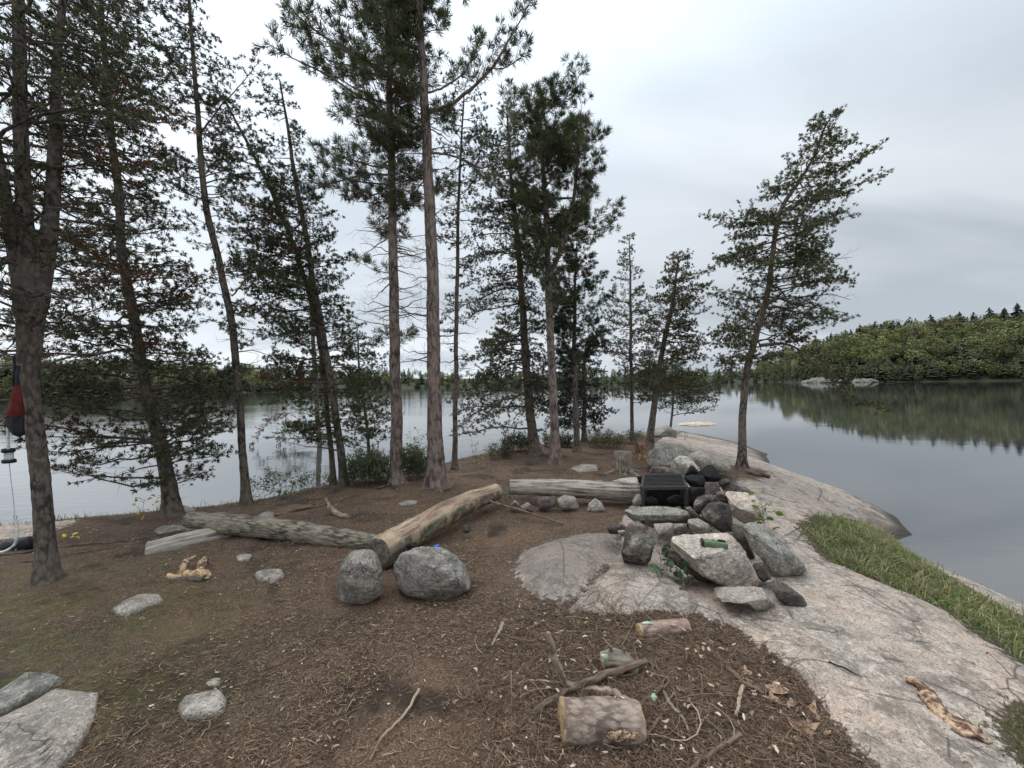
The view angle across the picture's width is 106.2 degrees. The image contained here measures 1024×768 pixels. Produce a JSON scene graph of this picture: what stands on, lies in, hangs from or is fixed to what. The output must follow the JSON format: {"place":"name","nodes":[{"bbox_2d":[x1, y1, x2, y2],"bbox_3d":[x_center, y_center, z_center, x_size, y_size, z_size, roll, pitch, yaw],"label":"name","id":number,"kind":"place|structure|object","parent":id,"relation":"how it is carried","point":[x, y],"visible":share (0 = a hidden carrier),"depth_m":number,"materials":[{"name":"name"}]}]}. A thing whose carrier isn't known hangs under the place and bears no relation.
{"place":"outdoors","nodes":[
{"label":"outdoors","id":0,"kind":"place"},
{"bbox_2d":[249,281,341,446],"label":"pine tree","id":1,"kind":"object","parent":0,"point":[314,386],"visible":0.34,"depth_m":19.27,"materials":[{"name":"green plant"}]},
{"bbox_2d":[0,366,767,399],"bbox_3d":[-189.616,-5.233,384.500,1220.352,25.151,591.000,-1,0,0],"label":"shore","id":2,"kind":"structure","parent":0,"point":[404,385],"depth_m":468.14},
{"bbox_2d":[0,357,771,398],"bbox_3d":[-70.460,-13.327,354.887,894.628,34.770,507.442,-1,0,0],"label":"forest","id":3,"kind":"object","parent":2,"relation":"on","point":[6,374],"visible":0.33,"depth_m":300.32,"materials":[{"name":"green plant"}]},
{"bbox_2d":[0,431,1023,767],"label":"ground","id":4,"kind":"structure","parent":0,"point":[878,697],"depth_m":2.58,"materials":[{"name":"soil"}]},
{"bbox_2d":[0,536,32,550],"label":"dark bag","id":5,"kind":"object","parent":4,"relation":"on","point":[25,543],"visible":0.45,"depth_m":4.02,"materials":[{"name":"black fabric"}]},
{"bbox_2d":[0,672,62,716],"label":"ground slab","id":6,"kind":"structure","parent":4,"relation":"on","point":[20,690],"depth_m":2.08,"materials":[{"name":"grey stone"}]},
{"bbox_2d":[0,688,98,767],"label":"ground slab","id":7,"kind":"structure","parent":4,"relation":"on","point":[50,729],"depth_m":1.83,"materials":[{"name":"stone"}]},
{"bbox_2d":[0,528,189,555],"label":"root","id":8,"kind":"object","parent":4,"relation":"on","point":[23,552],"visible":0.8,"depth_m":4.17,"materials":[{"name":"brown wood"}]},
{"bbox_2d":[0,0,198,587],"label":"pine tree","id":9,"kind":"object","parent":4,"relation":"on","point":[31,253],"visible":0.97,"depth_m":3.42,"materials":[{"name":"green plant"}]},
{"bbox_2d":[0,356,24,552],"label":"water filter","id":10,"kind":"object","parent":9,"relation":"hanging from","point":[14,420],"visible":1,"depth_m":3.14,"materials":[{"name":"red fabric"}]},
{"bbox_2d":[0,0,262,517],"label":"pine tree","id":11,"kind":"object","parent":4,"relation":"on","point":[163,454],"visible":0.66,"depth_m":5.01,"materials":[{"name":"green plant"}]},
{"bbox_2d":[111,594,163,616],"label":"stone","id":12,"kind":"object","parent":4,"relation":"on","point":[130,605],"visible":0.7,"depth_m":2.88,"materials":[{"name":"stone"}]},
{"bbox_2d":[154,525,196,533],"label":"ground slab","id":13,"kind":"structure","parent":4,"relation":"on","point":[163,529],"depth_m":4.53,"materials":[{"name":"grey stone"}]},
{"bbox_2d":[163,575,206,581],"bbox_3d":[-2.808,1.673,3.309,0.367,0.069,0.068,-1,0,5],"label":"split wood","id":14,"kind":"object","parent":4,"relation":"on","point":[198,578],"visible":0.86,"depth_m":3.29,"materials":[{"name":"brown wood"}]},
{"bbox_2d":[165,569,210,578],"bbox_3d":[-2.811,1.660,3.331,0.396,0.105,0.105,-1,0,0],"label":"split wood","id":15,"kind":"object","parent":4,"relation":"on","point":[196,572],"visible":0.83,"depth_m":3.32,"materials":[{"name":"beige wood"}]},
{"bbox_2d":[144,528,232,554],"bbox_3d":[-3.467,1.714,4.169,0.742,0.248,0.256,-1,0,-37],"label":"log","id":16,"kind":"object","parent":4,"relation":"on","point":[182,540],"visible":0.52,"depth_m":4.05,"materials":[{"name":"grey wood"}]},
{"bbox_2d":[178,689,226,719],"bbox_3d":[-1.609,1.698,2.019,0.281,0.104,0.162,-1,0,0],"label":"stone","id":17,"kind":"object","parent":4,"relation":"on","point":[209,703],"visible":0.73,"depth_m":1.98,"materials":[{"name":"stone"}]},
{"bbox_2d":[137,0,291,505],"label":"pine tree","id":18,"kind":"object","parent":4,"relation":"on","point":[232,326],"visible":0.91,"depth_m":5.63,"materials":[{"name":"green plant"}]},
{"bbox_2d":[0,451,496,532],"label":"bank grass","id":19,"kind":"structure","parent":4,"relation":"on","point":[156,509],"depth_m":5.41,"materials":[{"name":"green plant"}]},
{"bbox_2d":[255,569,283,583],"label":"stone","id":20,"kind":"object","parent":4,"relation":"on","point":[270,576],"visible":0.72,"depth_m":3.30,"materials":[{"name":"stone"}]},
{"bbox_2d":[204,98,343,485],"bbox_3d":[-4.144,-1.483,6.635,2.342,6.791,1.664,-1,0,0],"label":"pine tree","id":21,"kind":"object","parent":4,"relation":"on","point":[249,234],"visible":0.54,"depth_m":6.56,"materials":[{"name":"green plant"}]},
{"bbox_2d":[250,466,301,500],"bbox_3d":[-3.640,1.557,5.917,0.739,0.547,0.727,-1,0,0],"label":"shrub","id":22,"kind":"object","parent":4,"relation":"on","point":[278,491],"visible":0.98,"depth_m":5.91,"materials":[{"name":"green plant"}]},
{"bbox_2d":[181,511,376,548],"bbox_3d":[-2.527,1.602,4.197,2.448,0.317,0.246,-1,0,11],"label":"log","id":23,"kind":"object","parent":4,"relation":"on","point":[245,525],"visible":0.8,"depth_m":4.12,"materials":[{"name":"grey wood"}]},
{"bbox_2d":[212,72,380,486],"bbox_3d":[-3.570,-1.643,6.691,2.368,7.056,2.646,-1,0,-45],"label":"pine tree","id":24,"kind":"object","parent":4,"relation":"on","point":[295,335],"visible":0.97,"depth_m":6.40,"materials":[{"name":"green plant"}]},
{"bbox_2d":[295,470,334,492],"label":"shrub","id":25,"kind":"object","parent":4,"relation":"on","point":[313,485],"visible":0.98,"depth_m":6.20,"materials":[{"name":"green plant"}]},
{"bbox_2d":[250,0,455,484],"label":"red pine","id":26,"kind":"object","parent":4,"relation":"on","point":[382,70],"visible":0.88,"depth_m":6.44,"materials":[{"name":"green plant"}]},
{"bbox_2d":[337,549,382,604],"bbox_3d":[-1.177,1.524,3.007,0.287,0.474,0.438,-1,0,-44],"label":"boulder","id":27,"kind":"object","parent":4,"relation":"on","point":[360,577],"visible":0.98,"depth_m":2.87,"materials":[{"name":"stone"}]},
{"bbox_2d":[334,329,390,450],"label":"pine tree","id":28,"kind":"object","parent":4,"relation":"on","point":[379,414],"visible":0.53,"depth_m":9.17,"materials":[{"name":"green plant"}]},
{"bbox_2d":[342,443,389,487],"bbox_3d":[-2.447,1.418,6.676,0.903,0.710,1.080,-1,0,14],"label":"shrub","id":29,"kind":"object","parent":4,"relation":"on","point":[369,465],"visible":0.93,"depth_m":6.43,"materials":[{"name":"green plant"}]},
{"bbox_2d":[369,688,419,759],"bbox_3d":[-0.551,1.631,1.868,0.039,0.030,0.402,-1,0,18],"label":"twig","id":30,"kind":"object","parent":4,"relation":"on","point":[403,715],"visible":1,"depth_m":1.85,"materials":[{"name":"beige wood"}]},
{"bbox_2d":[397,438,426,480],"bbox_3d":[-1.794,1.390,6.954,0.640,0.738,0.906,-1,0,0],"label":"shrub","id":31,"kind":"object","parent":4,"relation":"on","point":[413,464],"visible":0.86,"depth_m":6.77,"materials":[{"name":"green plant"}]},
{"bbox_2d":[394,546,470,599],"bbox_3d":[-0.646,1.535,3.100,0.628,0.511,0.449,-1,0,0],"label":"boulder","id":32,"kind":"object","parent":4,"relation":"on","point":[428,572],"visible":0.94,"depth_m":2.94,"materials":[{"name":"stone"}]},
{"bbox_2d":[367,484,502,569],"bbox_3d":[-0.744,1.497,4.341,0.324,0.366,1.976,-1,0,30],"label":"log","id":33,"kind":"object","parent":4,"relation":"on","point":[388,546],"visible":0.98,"depth_m":3.97,"materials":[{"name":"brown wood"}]},
{"bbox_2d":[357,0,538,491],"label":"red pine","id":34,"kind":"object","parent":4,"relation":"on","point":[436,478],"visible":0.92,"depth_m":6.21,"materials":[{"name":"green plant"}]},
{"bbox_2d":[424,69,499,469],"bbox_3d":[-1.047,-2.071,7.692,1.617,7.859,1.233,-1,0,20],"label":"pine tree","id":35,"kind":"object","parent":4,"relation":"on","point":[455,294],"visible":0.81,"depth_m":7.68,"materials":[{"name":"green plant"}]},
{"bbox_2d":[483,439,516,459],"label":"shrub","id":36,"kind":"object","parent":4,"relation":"on","point":[506,446],"visible":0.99,"depth_m":8.79,"materials":[{"name":"green plant"}]},
{"bbox_2d":[440,101,563,455],"bbox_3d":[-0.368,-2.390,9.277,3.138,8.533,2.738,-1,0,0],"label":"pine tree","id":37,"kind":"object","parent":4,"relation":"on","point":[530,402],"visible":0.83,"depth_m":9.21,"materials":[{"name":"green plant"}]},
{"bbox_2d":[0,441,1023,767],"bbox_3d":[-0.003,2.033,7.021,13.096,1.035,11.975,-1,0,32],"label":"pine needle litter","id":38,"kind":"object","parent":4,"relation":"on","point":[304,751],"visible":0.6,"depth_m":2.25,"materials":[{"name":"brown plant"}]},
{"bbox_2d":[499,429,528,451],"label":"shrub","id":39,"kind":"object","parent":4,"relation":"on","point":[522,442],"visible":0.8,"depth_m":9.75,"materials":[{"name":"green plant"}]},
{"bbox_2d":[489,500,562,523],"bbox_3d":[0.051,1.511,4.691,1.197,0.226,0.073,-1,0,29],"label":"stick","id":40,"kind":"object","parent":4,"relation":"on","point":[511,507],"visible":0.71,"depth_m":4.66,"materials":[{"name":"brown wood"}]},
{"bbox_2d":[537,496,555,509],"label":"prop stone","id":41,"kind":"object","parent":4,"relation":"on","point":[546,502],"visible":1,"depth_m":4.88,"materials":[{"name":"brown stone"}]},
{"bbox_2d":[471,51,626,463],"bbox_3d":[0.822,-2.272,8.320,2.758,8.229,2.855,-1,0,-41],"label":"red pine","id":42,"kind":"object","parent":4,"relation":"on","point":[546,142],"visible":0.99,"depth_m":7.87,"materials":[{"name":"green plant"}]},
{"bbox_2d":[539,430,572,446],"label":"shrub","id":43,"kind":"object","parent":4,"relation":"on","point":[563,440],"visible":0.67,"depth_m":10.29,"materials":[{"name":"green plant"}]},
{"bbox_2d":[480,658,648,767],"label":"branch","id":44,"kind":"object","parent":4,"relation":"on","point":[609,672],"visible":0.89,"depth_m":2.04,"materials":[{"name":"brown wood"}]},
{"bbox_2d":[558,495,578,509],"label":"prop stone","id":45,"kind":"object","parent":4,"relation":"on","point":[565,502],"visible":1,"depth_m":4.88,"materials":[{"name":"stone"}]},
{"bbox_2d":[509,479,640,500],"bbox_3d":[0.868,1.430,5.200,1.824,0.296,0.281,-1,0,6],"label":"log","id":46,"kind":"object","parent":4,"relation":"on","point":[608,490],"visible":0.87,"depth_m":5.11,"materials":[{"name":"grey wood"}]},
{"bbox_2d":[535,345,619,441],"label":"spruce tree","id":47,"kind":"object","parent":4,"relation":"on","point":[589,401],"visible":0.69,"depth_m":11.38,"materials":[{"name":"green plant"}]},
{"bbox_2d":[539,227,618,452],"bbox_3d":[1.639,-0.980,9.582,1.920,5.618,1.910,-1,0,0],"label":"red pine","id":48,"kind":"object","parent":4,"relation":"on","point":[561,321],"visible":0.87,"depth_m":9.34,"materials":[{"name":"green plant"}]},
{"bbox_2d":[571,464,597,471],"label":"ground slab","id":49,"kind":"structure","parent":4,"relation":"on","point":[586,467],"depth_m":7.50,"materials":[{"name":"stone"}]},
{"bbox_2d":[546,631,630,698],"bbox_3d":[0.417,1.471,2.014,0.460,0.347,0.115,-1,0,13],"label":"branch","id":50,"kind":"object","parent":4,"relation":"on","point":[563,680],"visible":0.83,"depth_m":2.02,"materials":[{"name":"grey wood"}]},
{"bbox_2d":[587,498,604,511],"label":"prop stone","id":51,"kind":"object","parent":4,"relation":"on","point":[595,504],"visible":0.88,"depth_m":4.87,"materials":[{"name":"white stone"}]},
{"bbox_2d":[558,696,646,747],"bbox_3d":[0.421,1.578,1.818,0.395,0.252,0.200,-1,0,0],"label":"firewood round","id":52,"kind":"object","parent":4,"relation":"on","point":[595,720],"visible":0.95,"depth_m":1.76,"materials":[{"name":"brown wood"}]},
{"bbox_2d":[583,425,627,449],"bbox_3d":[2.357,1.407,9.930,1.082,0.598,1.078,-1,0,0],"label":"shrub","id":53,"kind":"object","parent":4,"relation":"on","point":[608,436],"visible":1,"depth_m":9.88,"materials":[{"name":"green plant"}]},
{"bbox_2d":[600,645,638,675],"bbox_3d":[0.617,1.591,2.219,0.223,0.159,0.114,-1,0,0],"label":"firewood chunk","id":54,"kind":"object","parent":4,"relation":"on","point":[610,657],"visible":0.71,"depth_m":2.19,"materials":[{"name":"brown wood"}]},
{"bbox_2d":[605,450,639,475],"bbox_3d":[2.097,1.486,7.162,0.751,0.459,0.584,-1,0,33],"label":"tree stump","id":55,"kind":"object","parent":4,"relation":"on","point":[622,463],"visible":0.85,"depth_m":7.02,"materials":[{"name":"grey wood"}]},
{"bbox_2d":[597,232,664,438],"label":"pine tree","id":56,"kind":"object","parent":4,"relation":"on","point":[629,358],"visible":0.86,"depth_m":11.56,"materials":[{"name":"green plant"}]},
{"bbox_2d":[453,602,813,767],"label":"pile chips","id":57,"kind":"object","parent":4,"relation":"on","point":[665,721],"visible":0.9,"depth_m":1.99,"materials":[{"name":"beige wood"}]},
{"bbox_2d":[621,523,657,564],"bbox_3d":[1.102,1.420,3.368,0.267,0.407,0.387,-1,0,35],"label":"standing stone","id":58,"kind":"object","parent":4,"relation":"on","point":[637,548],"visible":0.98,"depth_m":3.27,"materials":[{"name":"stone"}]},
{"bbox_2d":[632,441,648,459],"bbox_3d":[2.816,1.478,8.384,0.639,0.464,0.674,-1,0,0],"label":"tree stump","id":59,"kind":"object","parent":4,"relation":"on","point":[640,452],"visible":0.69,"depth_m":8.36,"materials":[{"name":"orange wood"}]},
{"bbox_2d":[410,583,878,767],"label":"twig pile","id":60,"kind":"object","parent":4,"relation":"on","point":[642,705],"visible":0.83,"depth_m":2.10,"materials":[{"name":"brown wood"}]},
{"bbox_2d":[624,506,689,521],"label":"flat stone","id":61,"kind":"object","parent":4,"relation":"on","point":[660,513],"visible":0.99,"depth_m":3.93,"materials":[{"name":"grey stone"}]},
{"bbox_2d":[635,618,690,638],"bbox_3d":[0.994,1.599,2.525,0.356,0.111,0.095,-1,0,-9],"label":"firewood round","id":62,"kind":"object","parent":4,"relation":"on","point":[644,629],"visible":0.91,"depth_m":2.49,"materials":[{"name":"brown wood"}]},
{"bbox_2d":[646,490,679,505],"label":"black stone","id":63,"kind":"object","parent":4,"relation":"on","point":[661,496],"visible":0.12,"depth_m":4.93,"materials":[{"name":"stone"}]},
{"bbox_2d":[654,523,673,539],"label":"pale stone","id":64,"kind":"object","parent":4,"relation":"on","point":[664,531],"visible":1,"depth_m":3.61,"materials":[{"name":"stone"}]},
{"bbox_2d":[640,473,688,525],"bbox_3d":[1.800,1.369,4.570,0.729,0.466,0.610,-1,0,0],"label":"fire grate","id":65,"kind":"object","parent":4,"relation":"on","point":[676,481],"visible":0.88,"depth_m":4.43,"materials":[{"name":"metal"}]},
{"bbox_2d":[654,425,676,437],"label":"lake boulder","id":66,"kind":"object","parent":4,"relation":"on","point":[664,431],"visible":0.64,"depth_m":12.24,"materials":[{"name":"grey stone"}]},
{"bbox_2d":[649,466,681,473],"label":"back stone","id":67,"kind":"object","parent":4,"relation":"on","point":[661,470],"visible":0.47,"depth_m":5.17,"materials":[{"name":"brown stone"}]},
{"bbox_2d":[646,540,688,579],"bbox_3d":[1.268,1.440,3.101,0.274,0.343,0.335,-1,0,-13],"label":"ground plant","id":68,"kind":"object","parent":4,"relation":"on","point":[669,562],"visible":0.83,"depth_m":3.11,"materials":[{"name":"green plant"}]},
{"bbox_2d":[648,442,693,467],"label":"boulder","id":69,"kind":"object","parent":4,"relation":"on","point":[666,454],"visible":0.62,"depth_m":6.97,"materials":[{"name":"grey stone"}]},
{"bbox_2d":[631,247,723,450],"bbox_3d":[4.101,-0.784,9.560,2.269,5.113,2.082,-1,0,0],"label":"pine tree","id":70,"kind":"object","parent":4,"relation":"on","point":[681,303],"visible":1,"depth_m":9.50,"materials":[{"name":"green plant"}]},
{"bbox_2d":[639,361,718,427],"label":"pine tree","id":71,"kind":"object","parent":4,"relation":"on","point":[680,401],"visible":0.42,"depth_m":16.08,"materials":[{"name":"green plant"}]},
{"bbox_2d":[671,456,699,475],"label":"white boulder","id":72,"kind":"object","parent":4,"relation":"on","point":[682,464],"visible":0.51,"depth_m":5.27,"materials":[{"name":"stone"}]},
{"bbox_2d":[675,560,698,589],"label":"ground plant","id":73,"kind":"object","parent":4,"relation":"on","point":[680,574],"visible":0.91,"depth_m":2.96,"materials":[{"name":"green plant"}]},
{"bbox_2d":[666,551,710,582],"bbox_3d":[1.448,1.500,3.140,0.399,0.316,0.232,-1,0,0],"label":"dark stone","id":74,"kind":"object","parent":4,"relation":"on","point":[674,556],"visible":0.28,"depth_m":3.05,"materials":[{"name":"stone"}]},
{"bbox_2d":[688,487,704,506],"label":"black stone","id":75,"kind":"object","parent":4,"relation":"on","point":[694,493],"visible":0.52,"depth_m":4.35,"materials":[{"name":"stone"}]},
{"bbox_2d":[684,474,705,488],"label":"black stone","id":76,"kind":"object","parent":75,"relation":"on","point":[692,480],"visible":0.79,"depth_m":4.52,"materials":[{"name":"stone"}]},
{"bbox_2d":[705,482,720,494],"bbox_3d":[2.349,1.227,4.524,0.244,0.181,0.160,-1,0,0],"label":"tan block","id":77,"kind":"object","parent":75,"relation":"on","point":[712,488],"depth_m":4.45,"materials":[{"name":"brown stone"}]},
{"bbox_2d":[687,518,711,533],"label":"wedge stone","id":78,"kind":"object","parent":4,"relation":"on","point":[697,525],"visible":0.98,"depth_m":3.56,"materials":[{"name":"stone"}]},
{"bbox_2d":[693,494,719,514],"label":"sooty stone","id":79,"kind":"object","parent":4,"relation":"on","point":[700,503],"visible":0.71,"depth_m":4.01,"materials":[{"name":"stone"}]},
{"bbox_2d":[688,451,730,471],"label":"boulder","id":80,"kind":"object","parent":4,"relation":"on","point":[701,459],"visible":0.59,"depth_m":6.22,"materials":[{"name":"stone"}]},
{"bbox_2d":[671,533,759,586],"bbox_3d":[1.627,1.435,3.061,0.714,0.488,0.390,-1,0,0],"label":"slab stone","id":81,"kind":"object","parent":4,"relation":"on","point":[731,566],"visible":0.9,"depth_m":2.93,"materials":[{"name":"grey stone"}]},
{"bbox_2d":[700,538,727,548],"bbox_3d":[1.557,1.228,2.966,0.186,0.063,0.067,-1,0,13],"label":"hand tool","id":82,"kind":"object","parent":81,"relation":"on","point":[720,543],"visible":1,"depth_m":2.94,"materials":[{"name":"green plastic"}]},
{"bbox_2d":[690,732,742,767],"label":"twig","id":83,"kind":"object","parent":4,"relation":"on","point":[731,740],"visible":1,"depth_m":1.72,"materials":[{"name":"brown wood"}]},
{"bbox_2d":[701,501,732,532],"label":"sooty stone","id":84,"kind":"object","parent":4,"relation":"on","point":[717,515],"visible":0.98,"depth_m":3.74,"materials":[{"name":"stone"}]},
{"bbox_2d":[721,483,750,492],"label":"back slab","id":85,"kind":"structure","parent":4,"relation":"on","point":[732,487],"depth_m":4.65,"materials":[{"name":"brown stone"}]},
{"bbox_2d":[699,465,720,481],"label":"black stone","id":86,"kind":"object","parent":85,"relation":"on","point":[709,473],"visible":0.89,"depth_m":4.76,"materials":[{"name":"stone"}]},
{"bbox_2d":[725,491,759,523],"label":"pale boulder","id":87,"kind":"object","parent":4,"relation":"on","point":[743,510],"visible":0.91,"depth_m":4.04,"materials":[{"name":"beige stone"}]},
{"bbox_2d":[732,523,754,558],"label":"dark stone","id":88,"kind":"object","parent":4,"relation":"on","point":[739,536],"visible":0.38,"depth_m":3.49,"materials":[{"name":"stone"}]},
{"bbox_2d":[714,586,774,611],"bbox_3d":[1.682,1.569,2.765,0.468,0.222,0.303,-1,0,0],"label":"slab stone","id":89,"kind":"object","parent":4,"relation":"on","point":[756,599],"visible":0.98,"depth_m":2.68,"materials":[{"name":"stone"}]},
{"bbox_2d":[727,666,763,693],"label":"twig","id":90,"kind":"object","parent":4,"relation":"on","point":[738,677],"visible":1,"depth_m":2.08,"materials":[{"name":"brown wood"}]},
{"bbox_2d":[753,562,770,582],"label":"dark stone","id":91,"kind":"object","parent":4,"relation":"on","point":[761,571],"visible":0.9,"depth_m":2.98,"materials":[{"name":"stone"}]},
{"bbox_2d":[743,487,783,529],"bbox_3d":[2.594,1.344,4.006,0.353,0.562,0.394,-1,0,22],"label":"leafy sprig","id":92,"kind":"object","parent":4,"relation":"on","point":[778,513],"visible":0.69,"depth_m":3.98,"materials":[{"name":"green plant"}]},
{"bbox_2d":[741,522,805,576],"bbox_3d":[2.245,1.447,3.280,0.587,0.510,0.316,-1,0,0],"label":"long stone","id":93,"kind":"object","parent":4,"relation":"on","point":[775,554],"visible":0.94,"depth_m":3.18,"materials":[{"name":"grey stone"}]},
{"bbox_2d":[768,580,806,606],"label":"slab stone","id":94,"kind":"object","parent":4,"relation":"on","point":[784,593],"visible":0.91,"depth_m":2.74,"materials":[{"name":"stone"}]},
{"bbox_2d":[698,103,900,472],"bbox_3d":[5.595,-1.773,7.668,3.709,7.266,2.429,-1,0,0],"label":"pine tree","id":95,"kind":"object","parent":4,"relation":"on","point":[801,256],"visible":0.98,"depth_m":7.43,"materials":[{"name":"green plant"}]},
{"bbox_2d":[787,717,819,736],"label":"fallen leaf","id":96,"kind":"object","parent":4,"relation":"on","point":[815,725],"visible":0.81,"depth_m":1.83,"materials":[{"name":"beige plant"}]},
{"bbox_2d":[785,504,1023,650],"bbox_3d":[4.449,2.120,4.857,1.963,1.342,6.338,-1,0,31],"label":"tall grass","id":97,"kind":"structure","parent":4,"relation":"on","point":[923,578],"depth_m":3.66,"materials":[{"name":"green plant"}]},
{"bbox_2d":[790,509,1023,665],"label":"grass","id":98,"kind":"structure","parent":4,"relation":"on","point":[930,595],"depth_m":3.57,"materials":[{"name":"green plant"}]},
{"bbox_2d":[905,675,992,744],"bbox_3d":[2.135,1.607,1.912,0.145,0.075,0.345,-1,0,0],"label":"bark strip","id":99,"kind":"object","parent":4,"relation":"on","point":[933,703],"visible":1,"depth_m":1.87,"materials":[{"name":"brown wood"}]},
{"bbox_2d":[964,688,1023,764],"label":"rock grass","id":100,"kind":"object","parent":4,"relation":"on","point":[1017,718],"visible":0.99,"depth_m":1.84,"materials":[{"name":"green plant"}]},
{"bbox_2d":[0,381,1023,602],"bbox_3d":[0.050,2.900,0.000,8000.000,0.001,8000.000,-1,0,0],"label":"water","id":101,"kind":"structure","parent":0,"point":[936,469],"depth_m":16.78,"materials":[{"name":"grey liquid"}]},
{"bbox_2d":[0,0,1023,378],"label":"sky","id":102,"kind":"structure","parent":0,"point":[703,101],"materials":[{"name":"grey"}]},
{"bbox_2d":[767,335,1023,382],"bbox_3d":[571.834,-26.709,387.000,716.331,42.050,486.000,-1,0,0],"label":"hill","id":103,"kind":"structure","parent":0,"point":[982,377],"depth_m":240.51,"materials":[{"name":"green plant"}]},
{"bbox_2d":[755,311,1023,381],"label":"hill forest","id":104,"kind":"object","parent":103,"relation":"on","point":[952,336],"visible":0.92,"depth_m":258.82,"materials":[{"name":"green plant"}]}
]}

